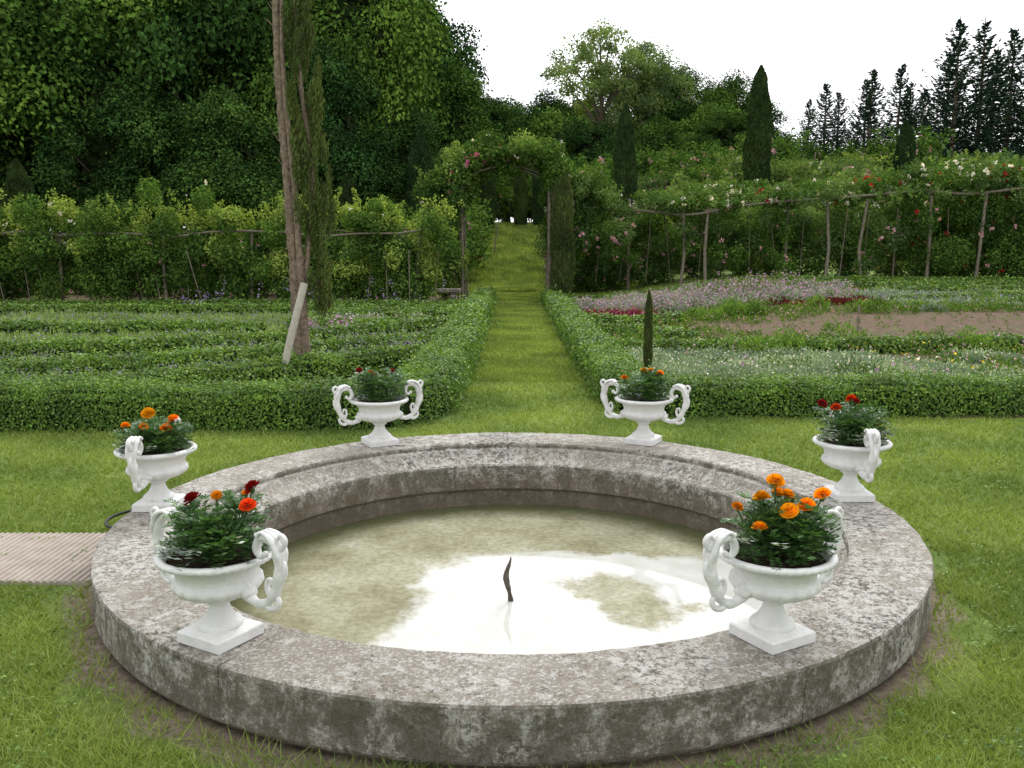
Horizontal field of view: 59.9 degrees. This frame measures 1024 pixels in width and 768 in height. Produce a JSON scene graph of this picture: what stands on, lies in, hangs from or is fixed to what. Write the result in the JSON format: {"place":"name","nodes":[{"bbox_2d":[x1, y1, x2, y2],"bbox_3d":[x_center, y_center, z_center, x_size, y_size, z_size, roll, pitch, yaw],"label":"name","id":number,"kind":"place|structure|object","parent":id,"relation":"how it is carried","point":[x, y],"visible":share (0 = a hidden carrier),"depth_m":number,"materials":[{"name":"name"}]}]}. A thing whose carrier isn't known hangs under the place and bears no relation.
{"place":"outdoors","nodes":[
{"label":"outdoors","id":0,"kind":"place"},
{"bbox_2d":[0,186,1023,767],"bbox_3d":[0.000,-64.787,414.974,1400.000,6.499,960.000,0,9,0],"label":"lawn ground","id":1,"kind":"structure","parent":0,"point":[860,702],"depth_m":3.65,"materials":[{"name":"green plant"}]},
{"bbox_2d":[0,110,38,205],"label":"broadleaf tree","id":2,"kind":"object","parent":1,"relation":"on","point":[4,164],"visible":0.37,"depth_m":38.63,"materials":[{"name":"green plant"}]},
{"bbox_2d":[0,532,106,584],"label":"ribbed concrete cover","id":3,"kind":"object","parent":1,"relation":"on","point":[27,558],"visible":0.56,"depth_m":4.78,"materials":[{"name":"beige concrete"}]},
{"bbox_2d":[14,18,190,238],"bbox_3d":[-17.187,-9.872,38.605,8.011,11.993,7.765,5,10,28],"label":"broadleaf tree","id":4,"kind":"object","parent":1,"relation":"on","point":[114,152],"visible":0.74,"depth_m":37.26,"materials":[{"name":"green plant"}]},
{"bbox_2d":[0,0,218,247],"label":"broadleaf tree","id":5,"kind":"object","parent":1,"relation":"on","point":[22,24],"visible":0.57,"depth_m":36.04,"materials":[{"name":"green plant"}]},
{"bbox_2d":[93,0,328,210],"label":"broadleaf tree","id":6,"kind":"object","parent":1,"relation":"on","point":[225,26],"visible":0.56,"depth_m":40.51,"materials":[{"name":"green plant"}]},
{"bbox_2d":[136,83,301,285],"bbox_3d":[-12.652,-8.393,38.578,7.398,8.981,6.994,-1,9,-4],"label":"broadleaf tree","id":7,"kind":"object","parent":1,"relation":"on","point":[219,150],"visible":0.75,"depth_m":37.08,"materials":[{"name":"green plant"}]},
{"bbox_2d":[0,288,468,308],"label":"parterre hedge","id":8,"kind":"object","parent":1,"relation":"on","point":[33,300],"visible":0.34,"depth_m":22.72,"materials":[{"name":"green plant"}]},
{"bbox_2d":[1,291,468,303],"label":"garden bed soil","id":9,"kind":"structure","parent":1,"relation":"on","point":[83,297],"depth_m":29.53,"materials":[{"name":"brown soil"}]},
{"bbox_2d":[0,159,39,289],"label":"cypress tree","id":10,"kind":"object","parent":9,"relation":"on","point":[17,179],"visible":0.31,"depth_m":32.97,"materials":[{"name":"green plant"}]},
{"bbox_2d":[0,176,465,303],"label":"rose pergola","id":11,"kind":"object","parent":9,"relation":"on","point":[124,262],"visible":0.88,"depth_m":23.57,"materials":[{"name":"green plant"}]},
{"bbox_2d":[0,269,503,436],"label":"box hedge","id":12,"kind":"object","parent":1,"relation":"on","point":[443,364],"visible":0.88,"depth_m":8.20,"materials":[{"name":"green plant"}]},
{"bbox_2d":[207,0,421,241],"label":"broadleaf tree","id":13,"kind":"object","parent":1,"relation":"on","point":[321,12],"visible":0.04,"depth_m":42.58,"materials":[{"name":"green plant"}]},
{"bbox_2d":[256,36,402,238],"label":"broadleaf tree","id":14,"kind":"object","parent":1,"relation":"on","point":[348,151],"visible":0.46,"depth_m":40.34,"materials":[{"name":"green plant"}]},
{"bbox_2d":[241,0,456,211],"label":"broadleaf tree","id":15,"kind":"object","parent":1,"relation":"on","point":[397,74],"visible":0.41,"depth_m":42.30,"materials":[{"name":"green plant"}]},
{"bbox_2d":[336,169,361,235],"bbox_3d":[-7.215,-6.928,39.403,1.341,5.154,1.353,4,10,23],"label":"cypress tree","id":16,"kind":"object","parent":1,"relation":"on","point":[347,185],"visible":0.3,"depth_m":38.87,"materials":[{"name":"green plant"}]},
{"bbox_2d":[357,96,459,224],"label":"broadleaf tree","id":17,"kind":"object","parent":1,"relation":"on","point":[396,184],"visible":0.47,"depth_m":42.55,"materials":[{"name":"green plant"}]},
{"bbox_2d":[404,131,434,218],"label":"cypress tree","id":18,"kind":"object","parent":1,"relation":"on","point":[419,156],"visible":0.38,"depth_m":40.55,"materials":[{"name":"green plant"}]},
{"bbox_2d":[393,201,496,271],"bbox_3d":[-3.207,-6.018,37.412,4.724,3.969,4.995,-5,10,-28],"label":"rose bush","id":19,"kind":"object","parent":1,"relation":"on","point":[477,253],"visible":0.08,"depth_m":36.76,"materials":[{"name":"green plant"}]},
{"bbox_2d":[399,0,492,118],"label":"broadleaf tree","id":20,"kind":"object","parent":1,"relation":"on","point":[463,55],"visible":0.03,"depth_m":53.03,"materials":[{"name":"green plant"}]},
{"bbox_2d":[422,60,514,214],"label":"broadleaf tree","id":21,"kind":"object","parent":1,"relation":"on","point":[460,96],"visible":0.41,"depth_m":49.11,"materials":[{"name":"green plant"}]},
{"bbox_2d":[479,171,496,227],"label":"cypress tree","id":22,"kind":"object","parent":1,"relation":"on","point":[488,189],"visible":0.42,"depth_m":48.69,"materials":[{"name":"green plant"}]},
{"bbox_2d":[410,127,582,299],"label":"rose arch","id":23,"kind":"structure","parent":1,"relation":"on","point":[460,174],"depth_m":27.30,"materials":[{"name":"green plant"}]},
{"bbox_2d":[479,94,531,221],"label":"broadleaf tree","id":24,"kind":"object","parent":1,"relation":"on","point":[510,115],"visible":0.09,"depth_m":60.86,"materials":[{"name":"green plant"}]},
{"bbox_2d":[90,432,933,767],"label":"stone fountain basin","id":25,"kind":"object","parent":1,"relation":"on","point":[864,614],"visible":0.62,"depth_m":3.23,"materials":[{"name":"grey stone"}]},
{"bbox_2d":[110,407,197,511],"bbox_3d":[-1.950,0.404,4.878,0.463,0.552,0.539,7,11,40],"label":"flower urn","id":26,"kind":"object","parent":25,"relation":"on","point":[154,452],"visible":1,"depth_m":4.80,"materials":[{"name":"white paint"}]},
{"bbox_2d":[150,480,287,654],"bbox_3d":[-1.070,0.643,3.225,0.439,0.582,0.560,-4,9,-22],"label":"flower urn","id":27,"kind":"object","parent":25,"relation":"on","point":[216,558],"visible":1,"depth_m":3.14,"materials":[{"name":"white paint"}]},
{"bbox_2d":[332,366,423,447],"bbox_3d":[-0.965,0.150,6.458,0.569,0.574,0.428,1,9,8],"label":"flower urn","id":28,"kind":"object","parent":25,"relation":"on","point":[378,403],"visible":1,"depth_m":6.38,"materials":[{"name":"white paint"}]},
{"bbox_2d":[230,505,794,654],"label":"pool water","id":29,"kind":"structure","parent":25,"relation":"in","point":[582,580],"depth_m":4.98,"materials":[{"name":"liquid"}]},
{"bbox_2d":[600,367,690,445],"bbox_3d":[0.965,0.150,6.498,0.428,0.562,0.569,-4,10,-26],"label":"flower urn","id":30,"kind":"object","parent":25,"relation":"on","point":[643,400],"visible":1,"depth_m":6.42,"materials":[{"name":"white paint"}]},
{"bbox_2d":[702,473,843,654],"bbox_3d":[0.955,0.630,3.222,0.608,0.608,0.430,0,9,0],"label":"flower urn","id":31,"kind":"object","parent":25,"relation":"on","point":[778,554],"visible":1,"depth_m":3.14,"materials":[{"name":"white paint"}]},
{"bbox_2d":[812,394,896,501],"bbox_3d":[1.935,0.352,5.062,0.458,0.599,0.543,-7,11,-39],"label":"flower urn","id":32,"kind":"object","parent":25,"relation":"on","point":[859,444],"visible":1,"depth_m":4.99,"materials":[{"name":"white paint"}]},
{"bbox_2d":[0,435,1023,767],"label":"clover patch","id":33,"kind":"object","parent":1,"relation":"on","point":[686,767],"visible":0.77,"depth_m":3.28,"materials":[{"name":"green plant"}]},
{"bbox_2d":[513,166,528,225],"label":"cypress tree","id":34,"kind":"object","parent":1,"relation":"on","point":[521,193],"visible":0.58,"depth_m":49.73,"materials":[{"name":"green plant"}]},
{"bbox_2d":[531,139,545,225],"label":"cypress tree","id":35,"kind":"object","parent":1,"relation":"on","point":[537,212],"visible":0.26,"depth_m":49.68,"materials":[{"name":"green plant"}]},
{"bbox_2d":[509,86,583,137],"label":"broadleaf tree","id":36,"kind":"object","parent":1,"relation":"on","point":[546,102],"visible":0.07,"depth_m":72.69,"materials":[{"name":"green plant"}]},
{"bbox_2d":[524,103,591,172],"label":"broadleaf tree","id":37,"kind":"object","parent":1,"relation":"on","point":[549,124],"visible":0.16,"depth_m":62.48,"materials":[{"name":"green plant"}]},
{"bbox_2d":[555,118,616,165],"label":"broadleaf tree","id":38,"kind":"object","parent":1,"relation":"on","point":[583,137],"visible":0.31,"depth_m":59.41,"materials":[{"name":"green plant"}]},
{"bbox_2d":[539,17,669,143],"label":"feathery tree","id":39,"kind":"object","parent":1,"relation":"on","point":[600,81],"visible":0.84,"depth_m":69.81,"materials":[{"name":"green plant"}]},
{"bbox_2d":[574,144,649,187],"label":"background shrub","id":40,"kind":"object","parent":1,"relation":"on","point":[609,163],"visible":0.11,"depth_m":53.35,"materials":[{"name":"green plant"}]},
{"bbox_2d":[612,103,637,217],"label":"cypress tree","id":41,"kind":"object","parent":1,"relation":"on","point":[624,163],"visible":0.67,"depth_m":40.55,"materials":[{"name":"green plant"}]},
{"bbox_2d":[607,140,680,181],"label":"background shrub","id":42,"kind":"object","parent":1,"relation":"on","point":[653,163],"visible":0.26,"depth_m":54.53,"materials":[{"name":"green plant"}]},
{"bbox_2d":[595,36,703,131],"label":"feathery tree","id":43,"kind":"object","parent":1,"relation":"on","point":[673,81],"visible":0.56,"depth_m":70.64,"materials":[{"name":"green plant"}]},
{"bbox_2d":[607,63,700,142],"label":"broadleaf tree","id":44,"kind":"object","parent":1,"relation":"on","point":[675,110],"visible":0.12,"depth_m":72.22,"materials":[{"name":"green plant"}]},
{"bbox_2d":[634,114,694,157],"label":"broadleaf tree","id":45,"kind":"object","parent":1,"relation":"on","point":[660,131],"visible":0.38,"depth_m":60.25,"materials":[{"name":"green plant"}]},
{"bbox_2d":[659,139,725,171],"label":"background shrub","id":46,"kind":"object","parent":1,"relation":"on","point":[696,158],"visible":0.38,"depth_m":55.24,"materials":[{"name":"green plant"}]},
{"bbox_2d":[667,156,720,189],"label":"rose bush","id":47,"kind":"object","parent":1,"relation":"on","point":[691,173],"visible":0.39,"depth_m":46.57,"materials":[{"name":"green plant"}]},
{"bbox_2d":[672,96,744,149],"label":"broadleaf tree","id":48,"kind":"object","parent":1,"relation":"on","point":[691,121],"visible":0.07,"depth_m":66.53,"materials":[{"name":"green plant"}]},
{"bbox_2d":[673,66,752,122],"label":"broadleaf tree","id":49,"kind":"object","parent":1,"relation":"on","point":[731,89],"visible":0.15,"depth_m":72.67,"materials":[{"name":"green plant"}]},
{"bbox_2d":[679,106,747,156],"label":"broadleaf tree","id":50,"kind":"object","parent":1,"relation":"on","point":[726,126],"visible":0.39,"depth_m":60.86,"materials":[{"name":"green plant"}]},
{"bbox_2d":[660,170,773,229],"bbox_3d":[8.575,-6.949,37.442,4.808,3.972,4.306,-1,9,-6],"label":"rose bush","id":51,"kind":"object","parent":1,"relation":"on","point":[679,182],"visible":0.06,"depth_m":36.54,"materials":[{"name":"green plant"}]},
{"bbox_2d":[742,64,773,213],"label":"cypress tree","id":52,"kind":"object","parent":1,"relation":"on","point":[757,144],"visible":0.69,"depth_m":43.21,"materials":[{"name":"green plant"}]},
{"bbox_2d":[731,124,815,165],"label":"background shrub","id":53,"kind":"object","parent":1,"relation":"on","point":[781,147],"visible":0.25,"depth_m":54.37,"materials":[{"name":"green plant"}]},
{"bbox_2d":[529,280,1023,419],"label":"box hedge","id":54,"kind":"object","parent":1,"relation":"on","point":[597,353],"visible":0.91,"depth_m":8.86,"materials":[{"name":"green plant"}]},
{"bbox_2d":[532,155,1023,288],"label":"rose pergola","id":55,"kind":"object","parent":1,"relation":"on","point":[597,198],"visible":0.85,"depth_m":28.37,"materials":[{"name":"green plant"}]},
{"bbox_2d":[884,181,1023,278],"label":"climbing rose","id":56,"kind":"object","parent":55,"relation":"attached to","point":[944,260],"visible":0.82,"depth_m":28.00,"materials":[{"name":"green plant"}]},
{"bbox_2d":[770,157,811,185],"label":"rose bush","id":57,"kind":"object","parent":1,"relation":"on","point":[777,171],"visible":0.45,"depth_m":46.79,"materials":[{"name":"green plant"}]},
{"bbox_2d":[571,193,1023,292],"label":"rose hedge","id":58,"kind":"object","parent":1,"relation":"on","point":[658,251],"visible":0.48,"depth_m":30.59,"materials":[{"name":"green plant"}]},
{"bbox_2d":[788,98,833,160],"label":"spruce tree","id":59,"kind":"object","parent":1,"relation":"on","point":[808,113],"visible":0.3,"depth_m":57.91,"materials":[{"name":"green plant"}]},
{"bbox_2d":[623,290,1023,416],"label":"garden bed soil","id":60,"kind":"structure","parent":1,"relation":"on","point":[909,323],"depth_m":17.61,"materials":[{"name":"brown soil"}]},
{"bbox_2d":[549,164,575,294],"bbox_3d":[1.531,-4.497,26.818,0.861,4.232,0.852,6,10,32],"label":"cypress tree","id":61,"kind":"object","parent":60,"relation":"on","point":[562,246],"visible":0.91,"depth_m":26.61,"materials":[{"name":"green plant"}]},
{"bbox_2d":[584,301,686,326],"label":"parterre hedge","id":62,"kind":"object","parent":60,"relation":"on","point":[666,317],"visible":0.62,"depth_m":18.68,"materials":[{"name":"green plant"}]},
{"bbox_2d":[643,290,652,367],"bbox_3d":[1.799,-0.684,11.731,0.134,1.127,0.139,5,10,31],"label":"young cypress","id":63,"kind":"object","parent":60,"relation":"on","point":[648,342],"visible":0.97,"depth_m":11.70,"materials":[{"name":"green plant"}]},
{"bbox_2d":[594,315,704,339],"bbox_3d":[2.410,-1.045,16.328,0.839,0.521,2.738,-7,11,-38],"label":"parterre hedge","id":64,"kind":"object","parent":60,"relation":"on","point":[671,331],"visible":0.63,"depth_m":16.13,"materials":[{"name":"green plant"}]},
{"bbox_2d":[571,278,861,313],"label":"pink flowers","id":65,"kind":"object","parent":60,"relation":"on","point":[672,300],"visible":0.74,"depth_m":22.17,"materials":[{"name":"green plant"}]},
{"bbox_2d":[676,269,816,301],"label":"pink flowers","id":66,"kind":"object","parent":60,"relation":"on","point":[719,287],"visible":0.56,"depth_m":22.95,"materials":[{"name":"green plant"}]},
{"bbox_2d":[563,265,1023,300],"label":"parterre hedge","id":67,"kind":"object","parent":60,"relation":"on","point":[884,277],"visible":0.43,"depth_m":26.80,"materials":[{"name":"green plant"}]},
{"bbox_2d":[572,271,1023,303],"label":"parterre hedge","id":68,"kind":"object","parent":60,"relation":"on","point":[858,283],"visible":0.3,"depth_m":25.07,"materials":[{"name":"green plant"}]},
{"bbox_2d":[579,279,1023,376],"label":"groundcover plants","id":69,"kind":"object","parent":60,"relation":"on","point":[785,308],"visible":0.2,"depth_m":18.52,"materials":[{"name":"green plant"}]},
{"bbox_2d":[616,317,996,358],"bbox_3d":[6.922,-0.747,14.004,10.494,0.594,2.101,0,9,-2],"label":"shrub","id":70,"kind":"object","parent":60,"relation":"on","point":[759,341],"visible":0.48,"depth_m":13.70,"materials":[{"name":"green plant"}]},
{"bbox_2d":[612,321,1023,355],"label":"parterre hedge","id":71,"kind":"object","parent":60,"relation":"on","point":[889,345],"visible":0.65,"depth_m":13.70,"materials":[{"name":"green plant"}]},
{"bbox_2d":[624,343,1023,384],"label":"silver groundcover","id":72,"kind":"object","parent":60,"relation":"on","point":[666,359],"visible":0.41,"depth_m":12.12,"materials":[{"name":"green plant"}]},
{"bbox_2d":[683,290,1023,320],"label":"shrub","id":73,"kind":"object","parent":60,"relation":"on","point":[730,307],"visible":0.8,"depth_m":19.56,"materials":[{"name":"green plant"}]},
{"bbox_2d":[708,346,998,381],"bbox_3d":[5.229,-0.216,11.096,5.200,0.446,2.658,0,9,0],"label":"shrub","id":74,"kind":"object","parent":60,"relation":"on","point":[862,369],"visible":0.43,"depth_m":10.99,"materials":[{"name":"green plant"}]},
{"bbox_2d":[716,308,1019,339],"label":"seedlings","id":75,"kind":"object","parent":60,"relation":"on","point":[878,318],"visible":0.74,"depth_m":17.66,"materials":[{"name":"green plant"}]},
{"bbox_2d":[851,287,1023,311],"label":"silver groundcover","id":76,"kind":"object","parent":60,"relation":"on","point":[884,293],"visible":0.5,"depth_m":21.02,"materials":[{"name":"green plant"}]},
{"bbox_2d":[871,277,1023,292],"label":"parterre hedge","id":77,"kind":"object","parent":60,"relation":"on","point":[938,287],"visible":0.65,"depth_m":23.36,"materials":[{"name":"green plant"}]},
{"bbox_2d":[889,288,1023,299],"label":"parterre hedge","id":78,"kind":"object","parent":60,"relation":"on","point":[1006,292],"visible":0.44,"depth_m":21.21,"materials":[{"name":"green plant"}]},
{"bbox_2d":[794,81,854,158],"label":"spruce tree","id":79,"kind":"object","parent":1,"relation":"on","point":[824,100],"visible":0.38,"depth_m":58.74,"materials":[{"name":"green plant"}]},
{"bbox_2d":[819,91,862,154],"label":"spruce tree","id":80,"kind":"object","parent":1,"relation":"on","point":[839,108],"visible":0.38,"depth_m":59.74,"materials":[{"name":"green plant"}]},
{"bbox_2d":[803,169,887,239],"bbox_3d":[14.558,-7.682,39.283,3.959,3.680,4.136,4,10,25],"label":"rose bush","id":81,"kind":"object","parent":1,"relation":"on","point":[819,203],"visible":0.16,"depth_m":38.31,"materials":[{"name":"green plant"}]},
{"bbox_2d":[813,135,880,164],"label":"background shrub","id":82,"kind":"object","parent":1,"relation":"on","point":[839,151],"visible":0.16,"depth_m":56.13,"materials":[{"name":"green plant"}]},
{"bbox_2d":[808,146,908,205],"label":"rose bush","id":83,"kind":"object","parent":1,"relation":"on","point":[827,171],"visible":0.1,"depth_m":40.89,"materials":[{"name":"green plant"}]},
{"bbox_2d":[829,68,902,158],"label":"spruce tree","id":84,"kind":"object","parent":1,"relation":"on","point":[871,95],"visible":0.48,"depth_m":57.68,"materials":[{"name":"green plant"}]},
{"bbox_2d":[852,62,954,168],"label":"spruce tree","id":85,"kind":"object","parent":1,"relation":"on","point":[899,104],"visible":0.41,"depth_m":58.69,"materials":[{"name":"green plant"}]},
{"bbox_2d":[890,120,916,207],"bbox_3d":[17.213,-8.771,39.118,1.202,5.567,1.192,-8,12,-44],"label":"cypress tree","id":86,"kind":"object","parent":1,"relation":"on","point":[906,138],"visible":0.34,"depth_m":38.61,"materials":[{"name":"green plant"}]},
{"bbox_2d":[862,122,957,168],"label":"background shrub","id":87,"kind":"object","parent":1,"relation":"on","point":[928,144],"visible":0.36,"depth_m":53.34,"materials":[{"name":"green plant"}]},
{"bbox_2d":[890,87,952,157],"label":"spruce tree","id":88,"kind":"object","parent":1,"relation":"on","point":[924,95],"visible":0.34,"depth_m":56.89,"materials":[{"name":"green plant"}]},
{"bbox_2d":[900,15,1023,158],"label":"spruce tree","id":89,"kind":"object","parent":1,"relation":"on","point":[958,48],"visible":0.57,"depth_m":57.27,"materials":[{"name":"green plant"}]},
{"bbox_2d":[908,143,1021,210],"bbox_3d":[19.382,-8.100,38.819,5.168,4.767,5.769,6,10,32],"label":"rose bush","id":90,"kind":"object","parent":1,"relation":"on","point":[936,158],"visible":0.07,"depth_m":37.58,"materials":[{"name":"green plant"}]},
{"bbox_2d":[927,17,1023,159],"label":"spruce tree","id":91,"kind":"object","parent":1,"relation":"on","point":[985,60],"visible":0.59,"depth_m":57.63,"materials":[{"name":"green plant"}]},
{"bbox_2d":[940,26,1023,159],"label":"spruce tree","id":92,"kind":"object","parent":1,"relation":"on","point":[1012,56],"visible":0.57,"depth_m":57.27,"materials":[{"name":"green plant"}]},
{"bbox_2d":[969,64,1023,158],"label":"spruce tree","id":93,"kind":"object","parent":1,"relation":"on","point":[1021,122],"visible":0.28,"depth_m":57.44,"materials":[{"name":"green plant"}]},
{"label":"garden bed soil","id":94,"kind":"structure","parent":1,"relation":"on","visible":0},
{"bbox_2d":[0,294,266,335],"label":"parterre hedge","id":95,"kind":"object","parent":94,"relation":"on","point":[28,326],"visible":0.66,"depth_m":16.25,"materials":[{"name":"green plant"}]},
{"bbox_2d":[0,308,311,346],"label":"hedge","id":96,"kind":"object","parent":94,"relation":"on","point":[275,321],"depth_m":18.92,"materials":[{"name":"green plant"}]},
{"bbox_2d":[0,317,430,392],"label":"parterre hedge","id":97,"kind":"object","parent":94,"relation":"on","point":[375,358],"visible":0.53,"depth_m":10.67,"materials":[{"name":"green plant"}]},
{"bbox_2d":[0,310,444,378],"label":"parterre hedge","id":98,"kind":"object","parent":94,"relation":"on","point":[156,357],"visible":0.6,"depth_m":11.41,"materials":[{"name":"green plant"}]},
{"bbox_2d":[0,307,450,361],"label":"parterre hedge","id":99,"kind":"object","parent":94,"relation":"on","point":[25,348],"visible":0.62,"depth_m":13.49,"materials":[{"name":"green plant"}]},
{"bbox_2d":[0,284,459,315],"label":"parterre hedge","id":100,"kind":"object","parent":94,"relation":"on","point":[151,308],"visible":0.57,"depth_m":21.07,"materials":[{"name":"green plant"}]},
{"bbox_2d":[282,282,307,372],"bbox_3d":[-2.662,-0.569,10.766,0.460,1.314,0.096,-8,12,-41],"label":"support stake","id":101,"kind":"object","parent":94,"relation":"on","point":[294,321],"visible":0.75,"depth_m":10.73,"materials":[{"name":"grey wood"}]},
{"bbox_2d":[267,0,337,359],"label":"old cypress tree","id":102,"kind":"object","parent":94,"relation":"on","point":[298,30],"visible":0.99,"depth_m":10.84,"materials":[{"name":"green plant"}]},
{"bbox_2d":[284,296,457,332],"bbox_3d":[-2.841,-1.389,18.228,3.647,0.644,4.099,0,9,0],"label":"parterre hedge","id":103,"kind":"object","parent":94,"relation":"on","point":[313,316],"visible":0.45,"depth_m":19.43,"materials":[{"name":"green plant"}]},
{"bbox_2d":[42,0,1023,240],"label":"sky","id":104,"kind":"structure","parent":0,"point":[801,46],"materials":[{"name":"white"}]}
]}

